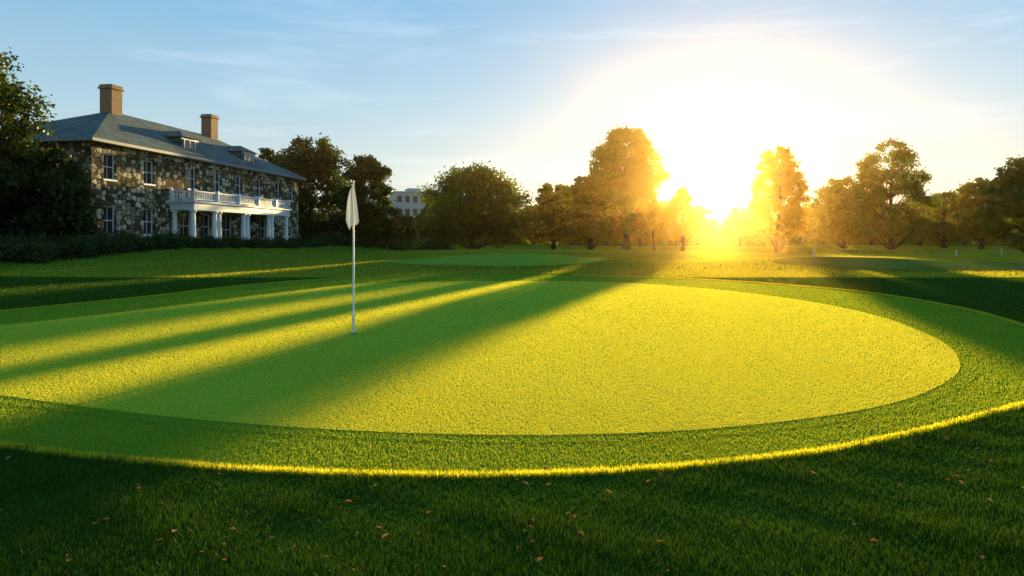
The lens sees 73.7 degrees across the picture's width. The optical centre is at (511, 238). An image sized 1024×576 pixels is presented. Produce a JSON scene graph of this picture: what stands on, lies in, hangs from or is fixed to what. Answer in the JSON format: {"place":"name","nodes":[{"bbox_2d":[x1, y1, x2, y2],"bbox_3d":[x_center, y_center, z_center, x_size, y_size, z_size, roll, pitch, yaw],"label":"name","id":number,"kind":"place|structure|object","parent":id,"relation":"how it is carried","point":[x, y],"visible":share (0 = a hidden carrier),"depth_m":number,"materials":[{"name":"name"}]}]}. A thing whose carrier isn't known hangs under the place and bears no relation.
{"place":"outdoors","nodes":[
{"label":"outdoors","id":0,"kind":"place"},
{"bbox_2d":[32,142,90,206],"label":"side wall","id":1,"kind":"structure","parent":0,"point":[81,151],"depth_m":43.13,"materials":[{"name":"grey stone"}]},
{"bbox_2d":[91,142,297,240],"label":"front wall","id":2,"kind":"structure","parent":0,"point":[129,196],"depth_m":50.00,"materials":[{"name":"grey stone"}]},
{"bbox_2d":[15,112,303,177],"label":"roof","id":3,"kind":"structure","parent":2,"relation":"on","point":[123,128],"depth_m":50.57,"materials":[{"name":"stone"}]},
{"bbox_2d":[100,88,121,115],"bbox_3d":[-30.276,-9.775,51.553,1.000,2.850,1.100,0,0,9],"label":"chimney","id":4,"kind":"object","parent":3,"relation":"on","point":[111,100],"visible":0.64,"depth_m":51.06,"materials":[{"name":"brick"}]},
{"bbox_2d":[98,84,123,91],"bbox_3d":[-30.276,-11.365,51.553,1.200,0.330,1.300,0,0,9],"label":"chimney cap","id":5,"kind":"object","parent":4,"relation":"on","point":[112,86],"visible":0.71,"depth_m":51.01,"materials":[{"name":"beige stone"}]},
{"bbox_2d":[30,137,305,179],"bbox_3d":[-29.336,-6.198,57.833,11.200,0.196,29.700,0,0,9],"label":"roof eave","id":6,"kind":"object","parent":3,"relation":"attached to","point":[104,141],"visible":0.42,"depth_m":48.12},
{"bbox_2d":[167,137,196,149],"bbox_3d":[-26.974,-7.375,54.598,2.630,1.150,2.100,0,0,9],"label":"dormer","id":7,"kind":"object","parent":3,"relation":"on","point":[178,141],"depth_m":53.64,"materials":[{"name":"grey"}]},
{"bbox_2d":[181,137,198,149],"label":"dormer trim","id":8,"kind":"structure","parent":7,"relation":"attached to","point":[189,139],"depth_m":54.36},
{"bbox_2d":[162,131,201,140],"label":"dormer roof","id":9,"kind":"structure","parent":3,"relation":"on","point":[175,133],"depth_m":54.20,"materials":[{"name":"stone"}]},
{"bbox_2d":[201,117,217,139],"bbox_3d":[-28.396,-9.800,64.113,1.000,2.900,1.100,0,0,9],"label":"chimney","id":10,"kind":"object","parent":3,"relation":"on","point":[209,126],"visible":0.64,"depth_m":63.61,"materials":[{"name":"brick"}]},
{"bbox_2d":[200,114,219,119],"bbox_3d":[-28.396,-11.415,64.113,1.200,0.330,1.300,0,0,9],"label":"chimney cap","id":11,"kind":"object","parent":10,"relation":"on","point":[208,116],"visible":0.86,"depth_m":63.55,"materials":[{"name":"beige stone"}]},
{"bbox_2d":[225,146,256,153],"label":"dormer roof","id":12,"kind":"structure","parent":3,"relation":"on","point":[234,148],"depth_m":62.83,"materials":[{"name":"stone"}]},
{"bbox_2d":[229,151,254,161],"bbox_3d":[-25.657,-7.375,63.400,2.630,1.150,2.100,0,0,9],"label":"dormer","id":13,"kind":"object","parent":3,"relation":"on","point":[239,154],"depth_m":62.35,"materials":[{"name":"grey"}]},
{"bbox_2d":[242,151,255,159],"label":"dormer trim","id":14,"kind":"structure","parent":13,"relation":"attached to","point":[244,152],"depth_m":62.69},
{"bbox_2d":[103,154,294,239],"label":"front wall window frames","id":15,"kind":"structure","parent":2,"relation":"attached to","point":[151,184],"depth_m":53.16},
{"bbox_2d":[0,240,1023,575],"bbox_3d":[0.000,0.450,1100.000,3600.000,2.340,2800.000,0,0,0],"label":"ground","id":16,"kind":"structure","parent":0,"point":[514,268],"depth_m":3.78,"materials":[{"name":"green plant"}]},
{"bbox_2d":[0,47,57,209],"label":"oak tree","id":17,"kind":"object","parent":16,"relation":"on","point":[13,104],"visible":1,"depth_m":33.65,"materials":[{"name":"green plant"}]},
{"bbox_2d":[0,123,88,238],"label":"oak tree","id":18,"kind":"object","parent":16,"relation":"on","point":[2,233],"visible":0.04,"depth_m":37.13,"materials":[{"name":"green plant"}]},
{"bbox_2d":[0,141,101,241],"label":"oak tree","id":19,"kind":"object","parent":16,"relation":"on","point":[64,207],"visible":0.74,"depth_m":35.88,"materials":[{"name":"green plant"}]},
{"bbox_2d":[0,228,337,265],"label":"hedge","id":20,"kind":"object","parent":16,"relation":"on","point":[41,248],"visible":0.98,"depth_m":35.64,"materials":[{"name":"green plant"}]},
{"bbox_2d":[258,147,288,167],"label":"oak tree","id":21,"kind":"object","parent":16,"relation":"on","point":[266,154],"visible":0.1,"depth_m":90.83,"materials":[{"name":"green plant"}]},
{"bbox_2d":[273,133,370,241],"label":"oak tree","id":22,"kind":"object","parent":16,"relation":"on","point":[312,165],"visible":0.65,"depth_m":85.54,"materials":[{"name":"green plant"}]},
{"bbox_2d":[325,154,402,245],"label":"oak tree","id":23,"kind":"object","parent":16,"relation":"on","point":[371,171],"visible":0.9,"depth_m":82.46,"materials":[{"name":"green plant"}]},
{"bbox_2d":[310,231,456,250],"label":"hedge","id":24,"kind":"object","parent":16,"relation":"on","point":[401,246],"visible":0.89,"depth_m":79.32,"materials":[{"name":"green plant"}]},
{"bbox_2d":[389,215,416,241],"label":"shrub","id":25,"kind":"object","parent":16,"relation":"on","point":[407,233],"visible":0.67,"depth_m":135.94,"materials":[{"name":"green plant"}]},
{"bbox_2d":[389,188,429,239],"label":"office building","id":26,"kind":"structure","parent":16,"relation":"on","point":[407,202],"depth_m":160.77,"materials":[{"name":"white paint"}]},
{"bbox_2d":[397,195,429,239],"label":"windows","id":27,"kind":"structure","parent":26,"relation":"in","point":[399,197],"depth_m":160.66,"materials":[{"name":"grey glass"}]},
{"bbox_2d":[412,206,434,239],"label":"maple tree","id":28,"kind":"object","parent":16,"relation":"on","point":[425,235],"visible":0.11,"depth_m":134.00,"materials":[{"name":"green plant"}]},
{"bbox_2d":[421,197,443,240],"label":"maple tree","id":29,"kind":"object","parent":16,"relation":"on","point":[426,205],"visible":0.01,"depth_m":109.70,"materials":[{"name":"green plant"}]},
{"bbox_2d":[407,160,534,248],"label":"maple tree","id":30,"kind":"object","parent":16,"relation":"on","point":[454,211],"visible":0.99,"depth_m":87.09,"materials":[{"name":"green plant"}]},
{"bbox_2d":[0,274,1023,475],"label":"fringe","id":31,"kind":"object","parent":16,"relation":"on","point":[470,447],"visible":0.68,"depth_m":4.83,"materials":[{"name":"green plant"}]},
{"bbox_2d":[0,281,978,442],"bbox_3d":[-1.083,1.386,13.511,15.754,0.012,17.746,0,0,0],"label":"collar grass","id":32,"kind":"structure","parent":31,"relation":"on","point":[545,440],"depth_m":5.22,"materials":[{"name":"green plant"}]},
{"bbox_2d":[0,281,959,434],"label":"putting green","id":33,"kind":"object","parent":32,"relation":"on","point":[664,287],"visible":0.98,"depth_m":7.82,"materials":[{"name":"green plant"}]},
{"bbox_2d":[346,180,358,333],"bbox_3d":[-2.309,0.321,9.928,0.140,2.335,0.160,0,0,26],"label":"golf flagstick","id":34,"kind":"object","parent":33,"relation":"on","point":[352,218],"visible":0.98,"depth_m":9.91,"materials":[{"name":"white paint"}]},
{"bbox_2d":[0,274,1023,479],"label":"fringe edge grass","id":35,"kind":"structure","parent":31,"relation":"on","point":[321,471],"depth_m":4.23,"materials":[{"name":"green plant"}]},
{"bbox_2d":[0,286,1023,570],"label":"fallen leaves","id":36,"kind":"object","parent":16,"relation":"on","point":[524,530],"visible":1,"depth_m":3.23,"materials":[{"name":"brown plant"}]},
{"bbox_2d":[0,241,1023,277],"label":"fairway","id":37,"kind":"structure","parent":16,"relation":"on","point":[876,273],"depth_m":33.63,"materials":[{"name":"green plant"}]},
{"bbox_2d":[515,204,546,243],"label":"maple tree","id":38,"kind":"object","parent":16,"relation":"on","point":[532,240],"visible":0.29,"depth_m":142.66,"materials":[{"name":"green plant"}]},
{"bbox_2d":[525,182,570,248],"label":"maple tree","id":39,"kind":"object","parent":16,"relation":"on","point":[550,210],"visible":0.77,"depth_m":94.61,"materials":[{"name":"green plant"}]},
{"bbox_2d":[558,206,584,244],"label":"maple tree","id":40,"kind":"object","parent":16,"relation":"on","point":[568,242],"visible":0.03,"depth_m":134.60,"materials":[{"name":"green plant"}]},
{"bbox_2d":[560,171,620,249],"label":"maple tree","id":41,"kind":"object","parent":16,"relation":"on","point":[590,222],"visible":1,"depth_m":74.61,"materials":[{"name":"green plant"}]},
{"bbox_2d":[421,250,773,253],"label":"fairway","id":42,"kind":"structure","parent":16,"relation":"on","point":[592,251],"depth_m":65.25,"materials":[{"name":"green plant"}]},
{"bbox_2d":[617,191,636,249],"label":"maple tree","id":43,"kind":"object","parent":42,"relation":"on","point":[627,206],"visible":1,"depth_m":73.54,"materials":[{"name":"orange plant"}]},
{"bbox_2d":[648,191,659,250],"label":"maple tree","id":44,"kind":"object","parent":42,"relation":"on","point":[654,210],"visible":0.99,"depth_m":75.80,"materials":[{"name":"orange plant"}]},
{"bbox_2d":[600,209,622,244],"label":"maple tree","id":45,"kind":"object","parent":16,"relation":"on","point":[613,228],"visible":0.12,"depth_m":136.13,"materials":[{"name":"orange plant"}]},
{"bbox_2d":[583,124,672,249],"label":"elm tree","id":46,"kind":"object","parent":16,"relation":"on","point":[618,166],"visible":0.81,"depth_m":81.40,"materials":[{"name":"green plant"}]},
{"bbox_2d":[613,200,664,245],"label":"maple tree","id":47,"kind":"object","parent":16,"relation":"on","point":[641,233],"visible":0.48,"depth_m":130.97,"materials":[{"name":"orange plant"}]},
{"bbox_2d":[306,211,999,243],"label":"distant treeline","id":48,"kind":"object","parent":16,"relation":"on","point":[756,239],"visible":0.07,"depth_m":159.86,"materials":[{"name":"green plant"}]},
{"bbox_2d":[651,200,696,245],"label":"maple tree","id":49,"kind":"object","parent":16,"relation":"on","point":[666,233],"visible":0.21,"depth_m":131.89,"materials":[{"name":"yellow plant"}]},
{"bbox_2d":[662,186,700,250],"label":"maple tree","id":50,"kind":"object","parent":16,"relation":"on","point":[681,227],"visible":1,"depth_m":74.66,"materials":[{"name":"yellow plant"}]},
{"bbox_2d":[686,205,718,245],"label":"maple tree","id":51,"kind":"object","parent":16,"relation":"on","point":[705,224],"visible":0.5,"depth_m":139.73,"materials":[{"name":"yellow plant"}]},
{"bbox_2d":[717,206,761,245],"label":"maple tree","id":52,"kind":"object","parent":16,"relation":"on","point":[734,225],"visible":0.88,"depth_m":131.22,"materials":[{"name":"yellow plant"}]},
{"bbox_2d":[745,145,816,252],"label":"sweetgum tree","id":53,"kind":"object","parent":16,"relation":"on","point":[784,177],"visible":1,"depth_m":74.22,"materials":[{"name":"orange plant"}]},
{"bbox_2d":[773,202,821,243],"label":"maple tree","id":54,"kind":"object","parent":16,"relation":"on","point":[806,235],"visible":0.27,"depth_m":136.53,"materials":[{"name":"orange plant"}]},
{"bbox_2d":[808,175,878,248],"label":"maple tree","id":55,"kind":"object","parent":16,"relation":"on","point":[835,210],"visible":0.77,"depth_m":90.04,"materials":[{"name":"green plant"}]},
{"bbox_2d":[739,251,1022,256],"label":"fairway","id":56,"kind":"structure","parent":16,"relation":"on","point":[950,254],"depth_m":64.08,"materials":[{"name":"green plant"}]},
{"bbox_2d":[859,202,908,244],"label":"maple tree","id":57,"kind":"object","parent":16,"relation":"on","point":[870,241],"visible":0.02,"depth_m":136.06,"materials":[{"name":"green plant"}]},
{"bbox_2d":[848,135,944,249],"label":"oak tree","id":58,"kind":"object","parent":16,"relation":"on","point":[872,180],"visible":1,"depth_m":82.47,"materials":[{"name":"green plant"}]},
{"bbox_2d":[773,257,1023,269],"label":"fairway","id":59,"kind":"structure","parent":16,"relation":"on","point":[877,263],"depth_m":31.91,"materials":[{"name":"green plant"}]},
{"bbox_2d":[897,202,951,245],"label":"maple tree","id":60,"kind":"object","parent":16,"relation":"on","point":[919,241],"visible":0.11,"depth_m":140.84,"materials":[{"name":"green plant"}]},
{"bbox_2d":[918,190,974,248],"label":"maple tree","id":61,"kind":"object","parent":16,"relation":"on","point":[943,228],"visible":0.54,"depth_m":103.83,"materials":[{"name":"green plant"}]},
{"bbox_2d":[945,217,986,245],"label":"maple tree","id":62,"kind":"object","parent":16,"relation":"on","point":[972,240],"depth_m":136.23,"materials":[{"name":"green plant"}]},
{"bbox_2d":[948,177,1005,248],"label":"maple tree","id":63,"kind":"object","parent":16,"relation":"on","point":[968,228],"visible":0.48,"depth_m":91.52,"materials":[{"name":"green plant"}]},
{"bbox_2d":[973,155,1023,253],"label":"maple tree","id":64,"kind":"object","parent":16,"relation":"on","point":[1006,188],"visible":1,"depth_m":60.24,"materials":[{"name":"green plant"}]},
{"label":"porch floor","id":65,"kind":"structure","parent":16,"relation":"on","visible":0},
{"bbox_2d":[170,210,288,239],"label":"porch columns","id":66,"kind":"structure","parent":65,"relation":"on","point":[217,226],"depth_m":53.75,"materials":[{"name":"white paint"}]},
{"bbox_2d":[168,200,291,215],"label":"porch entablature","id":67,"kind":"structure","parent":66,"relation":"on","point":[202,206],"depth_m":54.30,"materials":[{"name":"white paint"}]},
{"bbox_2d":[169,188,289,208],"bbox_3d":[-23.276,-3.237,57.786,2.040,0.865,15.040,0,0,9],"label":"porch balustrade","id":68,"kind":"object","parent":67,"relation":"on","point":[274,202],"visible":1,"depth_m":54.73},
{"bbox_2d":[0,0,1023,234],"label":"sky","id":69,"kind":"structure","parent":0,"point":[527,88],"materials":[{"name":"blue"}]}
]}

